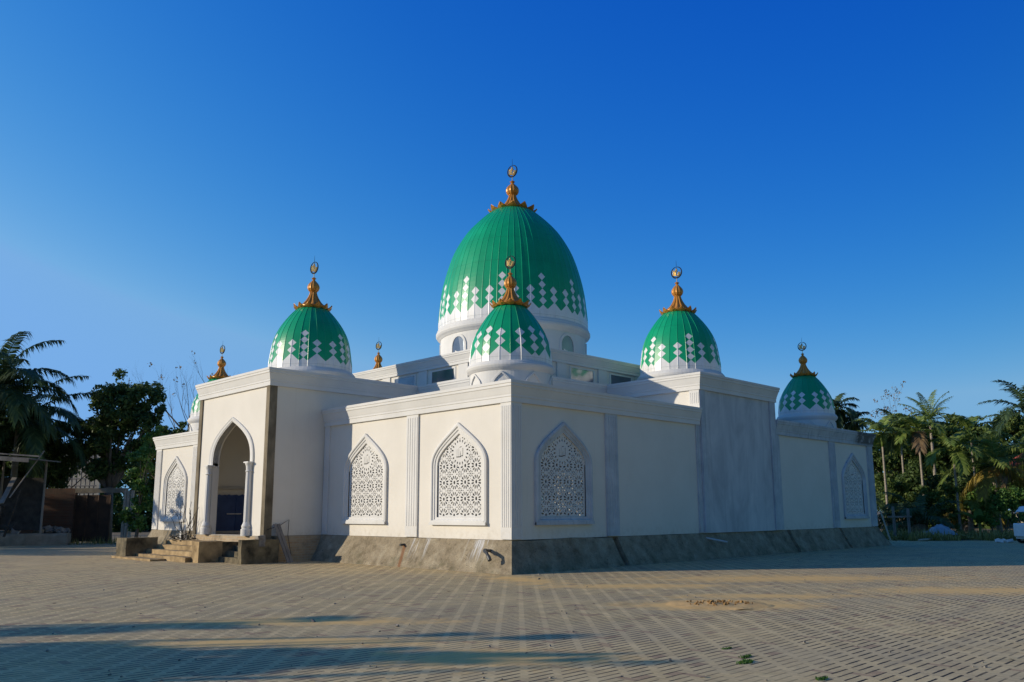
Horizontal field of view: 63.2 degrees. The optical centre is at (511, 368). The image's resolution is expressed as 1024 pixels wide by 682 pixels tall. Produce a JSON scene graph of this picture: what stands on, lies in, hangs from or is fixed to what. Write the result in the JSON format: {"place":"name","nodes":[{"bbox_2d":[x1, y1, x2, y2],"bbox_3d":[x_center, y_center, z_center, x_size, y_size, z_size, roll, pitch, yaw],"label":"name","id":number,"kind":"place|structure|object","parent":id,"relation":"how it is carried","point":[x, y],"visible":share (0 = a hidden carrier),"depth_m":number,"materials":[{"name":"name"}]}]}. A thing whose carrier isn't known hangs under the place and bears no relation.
{"place":"outdoors","nodes":[
{"label":"outdoors","id":0,"kind":"place"},
{"bbox_2d":[0,512,1014,543],"bbox_3d":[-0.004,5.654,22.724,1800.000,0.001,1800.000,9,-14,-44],"label":"ground","id":1,"kind":"structure","parent":0,"point":[142,534],"depth_m":71.70,"materials":[{"name":"soil"}]},
{"bbox_2d":[0,331,78,451],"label":"palm tree","id":2,"kind":"object","parent":1,"relation":"on","point":[10,388],"visible":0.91,"depth_m":44.89,"materials":[{"name":"green plant"}]},
{"bbox_2d":[18,488,77,542],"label":"brick wall","id":3,"kind":"structure","parent":1,"relation":"on","point":[58,507],"depth_m":47.74,"materials":[{"name":"brown brick"}]},
{"bbox_2d":[71,495,111,541],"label":"sheet gate","id":4,"kind":"structure","parent":3,"relation":"attached to","point":[91,516],"depth_m":47.67,"materials":[{"name":"brown metal"}]},
{"bbox_2d":[75,488,127,492],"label":"lintel beam","id":5,"kind":"structure","parent":3,"relation":"on","point":[99,490],"depth_m":47.89,"materials":[{"name":"concrete"}]},
{"bbox_2d":[0,403,100,488],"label":"dense shrub","id":6,"kind":"object","parent":1,"relation":"on","point":[59,474],"visible":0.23,"depth_m":48.99,"materials":[{"name":"green plant"}]},
{"bbox_2d":[0,375,111,532],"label":"palm tree","id":7,"kind":"object","parent":1,"relation":"on","point":[32,441],"visible":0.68,"depth_m":46.23,"materials":[{"name":"green plant"}]},
{"bbox_2d":[59,454,100,494],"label":"unfinished house","id":8,"kind":"structure","parent":1,"relation":"on","point":[83,483],"depth_m":65.28,"materials":[{"name":"grey concrete"}]},
{"bbox_2d":[67,368,166,542],"bbox_3d":[-24.235,5.176,49.713,6.708,10.457,3.842,-1,-10,4],"label":"broadleaf tree","id":9,"kind":"object","parent":1,"relation":"on","point":[107,426],"visible":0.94,"depth_m":49.67,"materials":[{"name":"green plant"}]},
{"bbox_2d":[118,425,167,536],"bbox_3d":[-20.306,6.396,45.575,2.346,6.622,2.008,-5,-11,27],"label":"broadleaf tree","id":10,"kind":"object","parent":1,"relation":"on","point":[143,452],"visible":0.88,"depth_m":45.27,"materials":[{"name":"green plant"}]},
{"bbox_2d":[130,421,188,478],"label":"broadleaf tree","id":11,"kind":"object","parent":1,"relation":"on","point":[182,424],"visible":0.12,"depth_m":55.77,"materials":[{"name":"green plant"}]},
{"bbox_2d":[127,360,233,429],"bbox_3d":[-23.379,5.449,59.590,8.194,13.075,5.433,-4,-11,22],"label":"bare tree","id":12,"kind":"object","parent":1,"relation":"on","point":[173,419],"visible":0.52,"depth_m":60.10,"materials":[{"name":"brown plant"}]},
{"bbox_2d":[191,351,238,382],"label":"bare tree","id":13,"kind":"object","parent":1,"relation":"on","point":[201,367],"visible":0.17,"depth_m":70.37,"materials":[{"name":"brown plant"}]},
{"bbox_2d":[51,467,1015,531],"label":"distant wood","id":14,"kind":"object","parent":1,"relation":"on","point":[117,506],"visible":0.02,"depth_m":80.19,"materials":[{"name":"green plant"}]},
{"bbox_2d":[832,393,859,428],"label":"areca palm","id":15,"kind":"object","parent":1,"relation":"on","point":[841,421],"visible":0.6,"depth_m":65.93,"materials":[{"name":"green plant"}]},
{"bbox_2d":[842,410,870,430],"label":"areca palm","id":16,"kind":"object","parent":1,"relation":"on","point":[857,427],"visible":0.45,"depth_m":66.80,"materials":[{"name":"green plant"}]},
{"bbox_2d":[854,415,909,530],"bbox_3d":[24.449,6.954,54.549,4.267,7.970,4.555,-2,-10,10],"label":"areca palm","id":17,"kind":"object","parent":1,"relation":"on","point":[880,438],"visible":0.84,"depth_m":54.83,"materials":[{"name":"green plant"}]},
{"bbox_2d":[872,415,909,474],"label":"broadleaf tree","id":18,"kind":"object","parent":1,"relation":"on","point":[895,470],"visible":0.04,"depth_m":69.38,"materials":[{"name":"green plant"}]},
{"bbox_2d":[867,381,915,473],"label":"bare tree","id":19,"kind":"object","parent":1,"relation":"on","point":[884,407],"visible":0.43,"depth_m":71.36,"materials":[{"name":"brown plant"}]},
{"bbox_2d":[874,465,916,523],"bbox_3d":[25.956,8.964,56.405,3.165,4.842,2.396,1,-10,-5],"label":"bush","id":20,"kind":"object","parent":1,"relation":"on","point":[897,488],"visible":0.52,"depth_m":56.19,"materials":[{"name":"green plant"}]},
{"bbox_2d":[866,408,927,474],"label":"areca palm","id":21,"kind":"object","parent":1,"relation":"on","point":[890,445],"visible":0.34,"depth_m":60.43,"materials":[{"name":"green plant"}]},
{"bbox_2d":[876,498,933,531],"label":"palm","id":22,"kind":"object","parent":1,"relation":"on","point":[885,508],"visible":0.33,"depth_m":52.74,"materials":[{"name":"green plant"}]},
{"bbox_2d":[872,425,951,511],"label":"broadleaf tree","id":23,"kind":"object","parent":1,"relation":"on","point":[892,461],"visible":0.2,"depth_m":66.71,"materials":[{"name":"green plant"}]},
{"bbox_2d":[876,460,953,528],"bbox_3d":[28.465,9.244,59.387,5.918,5.279,3.306,0,-10,-2],"label":"bush","id":24,"kind":"object","parent":1,"relation":"on","point":[912,473],"visible":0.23,"depth_m":58.83,"materials":[{"name":"green plant"}]},
{"bbox_2d":[879,412,952,529],"bbox_3d":[26.158,6.810,53.458,4.630,7.866,4.696,9,-14,-44],"label":"areca palm","id":25,"kind":"object","parent":1,"relation":"on","point":[916,423],"visible":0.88,"depth_m":53.50,"materials":[{"name":"green plant"}]},
{"bbox_2d":[877,491,963,533],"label":"palm","id":26,"kind":"object","parent":1,"relation":"on","point":[928,516],"visible":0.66,"depth_m":50.28,"materials":[{"name":"green plant"}]},
{"bbox_2d":[898,389,951,475],"bbox_3d":[32.311,6.959,63.612,4.712,10.981,4.969,0,-10,-4],"label":"palm tree","id":27,"kind":"object","parent":1,"relation":"on","point":[928,411],"visible":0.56,"depth_m":64.06,"materials":[{"name":"green plant"}]},
{"bbox_2d":[907,483,961,526],"bbox_3d":[26.758,8.936,52.190,3.113,3.473,2.111,3,-10,-17],"label":"bush","id":28,"kind":"object","parent":1,"relation":"on","point":[950,493],"visible":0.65,"depth_m":51.96,"materials":[{"name":"green plant"}]},
{"bbox_2d":[935,513,960,531],"bbox_3d":[25.735,9.352,49.120,1.378,1.593,0.673,-3,-10,17],"label":"bush","id":29,"kind":"object","parent":1,"relation":"on","point":[951,515],"visible":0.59,"depth_m":49.09,"materials":[{"name":"green plant"}]},
{"bbox_2d":[908,429,993,530],"bbox_3d":[27.525,7.155,52.104,4.801,6.715,5.071,9,-14,-44],"label":"areca palm","id":30,"kind":"object","parent":1,"relation":"on","point":[952,444],"visible":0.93,"depth_m":51.68,"materials":[{"name":"green plant"}]},
{"bbox_2d":[907,412,1019,530],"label":"broadleaf tree","id":31,"kind":"object","parent":1,"relation":"on","point":[949,433],"visible":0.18,"depth_m":66.94,"materials":[{"name":"green plant"}]},
{"bbox_2d":[930,474,1004,530],"bbox_3d":[32.575,9.663,59.235,6.283,4.369,4.034,1,-10,-8],"label":"bush","id":32,"kind":"object","parent":1,"relation":"on","point":[961,482],"visible":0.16,"depth_m":58.60,"materials":[{"name":"green plant"}]},
{"bbox_2d":[934,487,1006,531],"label":"palm","id":33,"kind":"object","parent":1,"relation":"on","point":[974,504],"visible":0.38,"depth_m":53.84,"materials":[{"name":"green plant"}]},
{"bbox_2d":[933,414,1009,530],"bbox_3d":[31.137,7.158,56.483,4.597,8.169,4.606,9,-14,-44],"label":"areca palm","id":34,"kind":"object","parent":1,"relation":"on","point":[968,422],"visible":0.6,"depth_m":56.90,"materials":[{"name":"green plant"}]},
{"bbox_2d":[933,428,1023,532],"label":"coconut palm","id":35,"kind":"object","parent":1,"relation":"on","point":[984,477],"visible":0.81,"depth_m":53.27,"materials":[{"name":"green plant"}]},
{"bbox_2d":[956,508,1007,530],"bbox_3d":[28.522,9.404,50.564,2.812,1.748,2.990,9,-14,-44],"label":"banana plant","id":36,"kind":"object","parent":1,"relation":"on","point":[978,517],"visible":0.91,"depth_m":50.52,"materials":[{"name":"green plant"}]},
{"bbox_2d":[964,484,1020,532],"bbox_3d":[30.843,9.084,53.313,3.034,3.497,2.076,1,-10,-9],"label":"bush","id":37,"kind":"object","parent":1,"relation":"on","point":[969,496],"visible":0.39,"depth_m":53.08,"materials":[{"name":"green plant"}]},
{"bbox_2d":[971,432,1023,492],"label":"coconut palm","id":38,"kind":"object","parent":1,"relation":"on","point":[1015,464],"visible":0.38,"depth_m":55.80,"materials":[{"name":"green plant"}]},
{"bbox_2d":[976,380,1023,437],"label":"palm tree","id":39,"kind":"object","parent":1,"relation":"on","point":[1007,414],"visible":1,"depth_m":51.33,"materials":[{"name":"green plant"}]},
{"bbox_2d":[982,486,1023,530],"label":"bush","id":40,"kind":"object","parent":1,"relation":"on","point":[1013,505],"visible":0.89,"depth_m":50.09,"materials":[{"name":"green plant"}]},
{"bbox_2d":[989,408,1023,483],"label":"broadleaf tree","id":41,"kind":"object","parent":1,"relation":"on","point":[1014,425],"visible":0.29,"depth_m":67.56,"materials":[{"name":"green plant"}]},
{"bbox_2d":[1003,474,1023,515],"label":"bush","id":42,"kind":"object","parent":1,"relation":"on","point":[1021,501],"visible":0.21,"depth_m":57.24,"materials":[{"name":"green plant"}]},
{"bbox_2d":[0,539,1023,681],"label":"paving","id":43,"kind":"structure","parent":0,"point":[514,619],"depth_m":12.85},
{"bbox_2d":[0,453,60,532],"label":"timber shed","id":44,"kind":"structure","parent":43,"relation":"on","point":[28,512],"depth_m":44.96,"materials":[{"name":"wood"}]},
{"bbox_2d":[9,451,44,497],"bbox_3d":[-25.023,5.462,42.916,0.050,2.464,1.453,-10,-14,44],"label":"pole","id":45,"kind":"object","parent":44,"relation":"attached to","point":[25,475],"visible":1,"depth_m":42.83,"materials":[{"name":"wood"}]},
{"bbox_2d":[0,533,70,545],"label":"raised kerb","id":46,"kind":"structure","parent":43,"relation":"on","point":[24,539],"depth_m":44.27,"materials":[{"name":"concrete"}]},
{"bbox_2d":[0,490,20,536],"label":"trestle","id":47,"kind":"object","parent":46,"relation":"on","point":[11,514],"visible":1,"depth_m":42.94,"materials":[{"name":"wood"}]},
{"bbox_2d":[0,477,16,502],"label":"plank","id":48,"kind":"object","parent":47,"relation":"on","point":[7,490],"visible":1,"depth_m":42.78,"materials":[{"name":"wood"}]},
{"bbox_2d":[11,528,18,533],"bbox_3d":[-26.957,8.008,45.319,0.340,2.006,1.140,4,-11,-25],"label":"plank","id":49,"kind":"object","parent":46,"relation":"on","point":[13,531],"visible":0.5,"depth_m":44.71,"materials":[{"name":"grey wood"}]},
{"bbox_2d":[33,525,70,532],"bbox_3d":[-25.311,8.934,45.680,2.017,0.645,1.380,1,-10,-4],"label":"rubble","id":50,"kind":"object","parent":46,"relation":"on","point":[50,529],"visible":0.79,"depth_m":45.32,"materials":[{"name":"grey stone"}]},
{"bbox_2d":[68,535,147,544],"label":"weeds","id":51,"kind":"object","parent":43,"relation":"on","point":[93,542],"visible":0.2,"depth_m":46.51,"materials":[{"name":"green plant"}]},
{"bbox_2d":[120,490,127,537],"bbox_3d":[-21.841,8.366,46.775,0.180,2.942,0.130,0,-10,0],"label":"concrete post","id":52,"kind":"object","parent":43,"relation":"on","point":[124,506],"visible":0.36,"depth_m":46.80,"materials":[{"name":"grey concrete"}]},
{"bbox_2d":[124,490,130,537],"bbox_3d":[-21.658,8.365,46.775,0.170,2.942,0.120,0,-10,0],"label":"concrete post","id":53,"kind":"object","parent":43,"relation":"on","point":[127,505],"visible":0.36,"depth_m":46.82,"materials":[{"name":"grey concrete"}]},
{"bbox_2d":[127,490,134,537],"bbox_3d":[-21.445,8.364,46.775,0.190,2.943,0.140,0,-10,0],"label":"concrete post","id":54,"kind":"object","parent":43,"relation":"on","point":[132,496],"visible":0.36,"depth_m":46.83,"materials":[{"name":"grey concrete"}]},
{"bbox_2d":[273,524,289,562],"bbox_3d":[-7.778,5.917,28.096,0.637,1.309,0.112,-2,-10,12],"label":"leaning board","id":55,"kind":"object","parent":43,"relation":"on","point":[281,543],"visible":0.93,"depth_m":28.08,"materials":[{"name":"grey wood"}]},
{"bbox_2d":[277,524,292,562],"bbox_3d":[-7.689,5.931,28.183,0.631,1.309,0.112,-3,-10,13],"label":"leaning board","id":56,"kind":"object","parent":43,"relation":"on","point":[285,543],"visible":0.93,"depth_m":28.17,"materials":[{"name":"grey wood"}]},
{"bbox_2d":[111,165,891,574],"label":"mosque","id":57,"kind":"structure","parent":43,"relation":"on","point":[505,427],"depth_m":29.51,"materials":[{"name":"beige paint"}]},
{"bbox_2d":[160,456,186,521],"bbox_3d":[-15.713,5.633,38.873,0.265,3.030,2.520,9,-14,-44],"label":"window","id":58,"kind":"structure","parent":57,"relation":"in","point":[176,488],"depth_m":38.94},
{"bbox_2d":[170,533,195,541],"bbox_3d":[-12.479,6.439,31.643,1.235,0.348,0.829,-8,-12,38],"label":"brushwood","id":59,"kind":"object","parent":57,"relation":"on","point":[174,537],"visible":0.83,"depth_m":31.55,"materials":[{"name":"brown plant"}]},
{"bbox_2d":[170,502,195,539],"bbox_3d":[-12.349,5.867,31.738,0.970,1.534,1.183,-1,-10,4],"label":"dry vine","id":60,"kind":"object","parent":57,"relation":"on","point":[190,531],"visible":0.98,"depth_m":31.66,"materials":[{"name":"plant"}]},
{"bbox_2d":[341,433,387,523],"bbox_3d":[-4.938,3.729,28.136,0.265,3.030,2.520,9,-14,-44],"label":"window frame","id":61,"kind":"structure","parent":57,"relation":"in","point":[366,493],"depth_m":28.14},
{"bbox_2d":[393,374,415,385],"bbox_3d":[-4.506,0.729,34.921,0.045,0.800,1.560,9,-14,-44],"label":"clerestory window","id":62,"kind":"structure","parent":57,"relation":"in","point":[409,379],"depth_m":34.83,"materials":[{"name":"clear glass"}]},
{"bbox_2d":[430,366,455,383],"bbox_3d":[-2.748,0.419,33.170,0.045,0.800,1.560,9,-14,-44],"label":"clerestory window","id":63,"kind":"structure","parent":57,"relation":"in","point":[445,374],"depth_m":33.19,"materials":[{"name":"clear glass"}]},
{"bbox_2d":[429,422,487,524],"bbox_3d":[-1.564,3.133,24.775,0.265,3.030,2.520,9,-14,-44],"label":"window frame","id":64,"kind":"structure","parent":57,"relation":"in","point":[465,448],"depth_m":24.77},
{"bbox_2d":[534,422,594,524],"bbox_3d":[1.515,3.111,24.724,2.520,3.030,0.265,9,-14,-44],"label":"window frame","id":65,"kind":"structure","parent":57,"relation":"in","point":[553,440],"depth_m":24.72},
{"bbox_2d":[569,366,594,382],"bbox_3d":[2.792,0.390,33.141,1.560,0.800,0.045,9,-14,-44],"label":"clerestory window","id":66,"kind":"structure","parent":57,"relation":"in","point":[577,373],"depth_m":33.15,"materials":[{"name":"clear glass"}]},
{"bbox_2d":[609,373,632,383],"bbox_3d":[4.570,0.681,34.874,1.560,0.800,0.045,9,-14,-44],"label":"clerestory window","id":67,"kind":"structure","parent":57,"relation":"in","point":[613,378],"depth_m":34.78,"materials":[{"name":"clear glass"}]},
{"bbox_2d":[841,453,869,518],"bbox_3d":[15.904,5.472,38.746,2.520,3.030,0.265,9,-14,-44],"label":"window","id":68,"kind":"structure","parent":57,"relation":"in","point":[852,485],"depth_m":38.78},
{"bbox_2d":[665,600,774,609],"bbox_3d":[3.702,4.180,14.811,2.000,0.101,1.600,0,-10,0],"label":"sand pile","id":69,"kind":"object","parent":43,"relation":"on","point":[722,604],"visible":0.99,"depth_m":14.59,"materials":[{"name":"beige sand"}]},
{"bbox_2d":[736,658,752,664],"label":"grass tuft","id":70,"kind":"object","parent":43,"relation":"on","point":[745,661],"visible":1,"depth_m":9.14,"materials":[{"name":"green plant"}]},
{"bbox_2d":[815,676,827,680],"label":"grass tuft","id":71,"kind":"object","parent":43,"relation":"on","point":[820,678],"visible":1,"depth_m":8.25,"materials":[{"name":"green plant"}]},
{"bbox_2d":[880,511,890,540],"bbox_3d":[20.539,8.682,45.723,0.087,1.619,0.625,4,-11,-22],"label":"leaning pole","id":72,"kind":"object","parent":43,"relation":"on","point":[885,525],"visible":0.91,"depth_m":45.73,"materials":[{"name":"grey wood"}]},
{"bbox_2d":[887,506,910,535],"bbox_3d":[21.590,8.653,46.367,1.332,1.859,0.210,0,-10,0],"label":"rail fence","id":73,"kind":"object","parent":43,"relation":"on","point":[893,516],"visible":0.73,"depth_m":46.33,"materials":[{"name":"grey wood"}]},
{"bbox_2d":[881,525,1016,540],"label":"weeds","id":74,"kind":"object","parent":43,"relation":"on","point":[985,535],"visible":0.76,"depth_m":45.88,"materials":[{"name":"green plant"}]},
{"bbox_2d":[920,524,958,534],"bbox_3d":[24.668,9.345,47.991,1.700,0.739,1.400,0,-10,0],"label":"tarpaulin","id":75,"kind":"object","parent":74,"relation":"on","point":[939,527],"visible":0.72,"depth_m":47.53,"materials":[{"name":"blue plastic"}]},
{"bbox_2d":[995,538,1012,542],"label":"litter","id":76,"kind":"object","parent":43,"relation":"on","point":[1003,540],"visible":0.95,"depth_m":42.41,"materials":[{"name":"white paint"}]},
{"bbox_2d":[1013,506,1023,542],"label":"utility cart","id":77,"kind":"object","parent":43,"relation":"on","point":[1018,527],"visible":0.98,"depth_m":41.48,"materials":[{"name":"white paint"}]},
{"bbox_2d":[0,0,1023,511],"label":"sky","id":78,"kind":"structure","parent":0,"point":[845,178],"materials":[{"name":"blue"}]},
{"bbox_2d":[52,550,1013,681],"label":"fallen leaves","id":79,"kind":"object","parent":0,"point":[526,652],"visible":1,"depth_m":11.57,"materials":[{"name":"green plant"}]}
]}

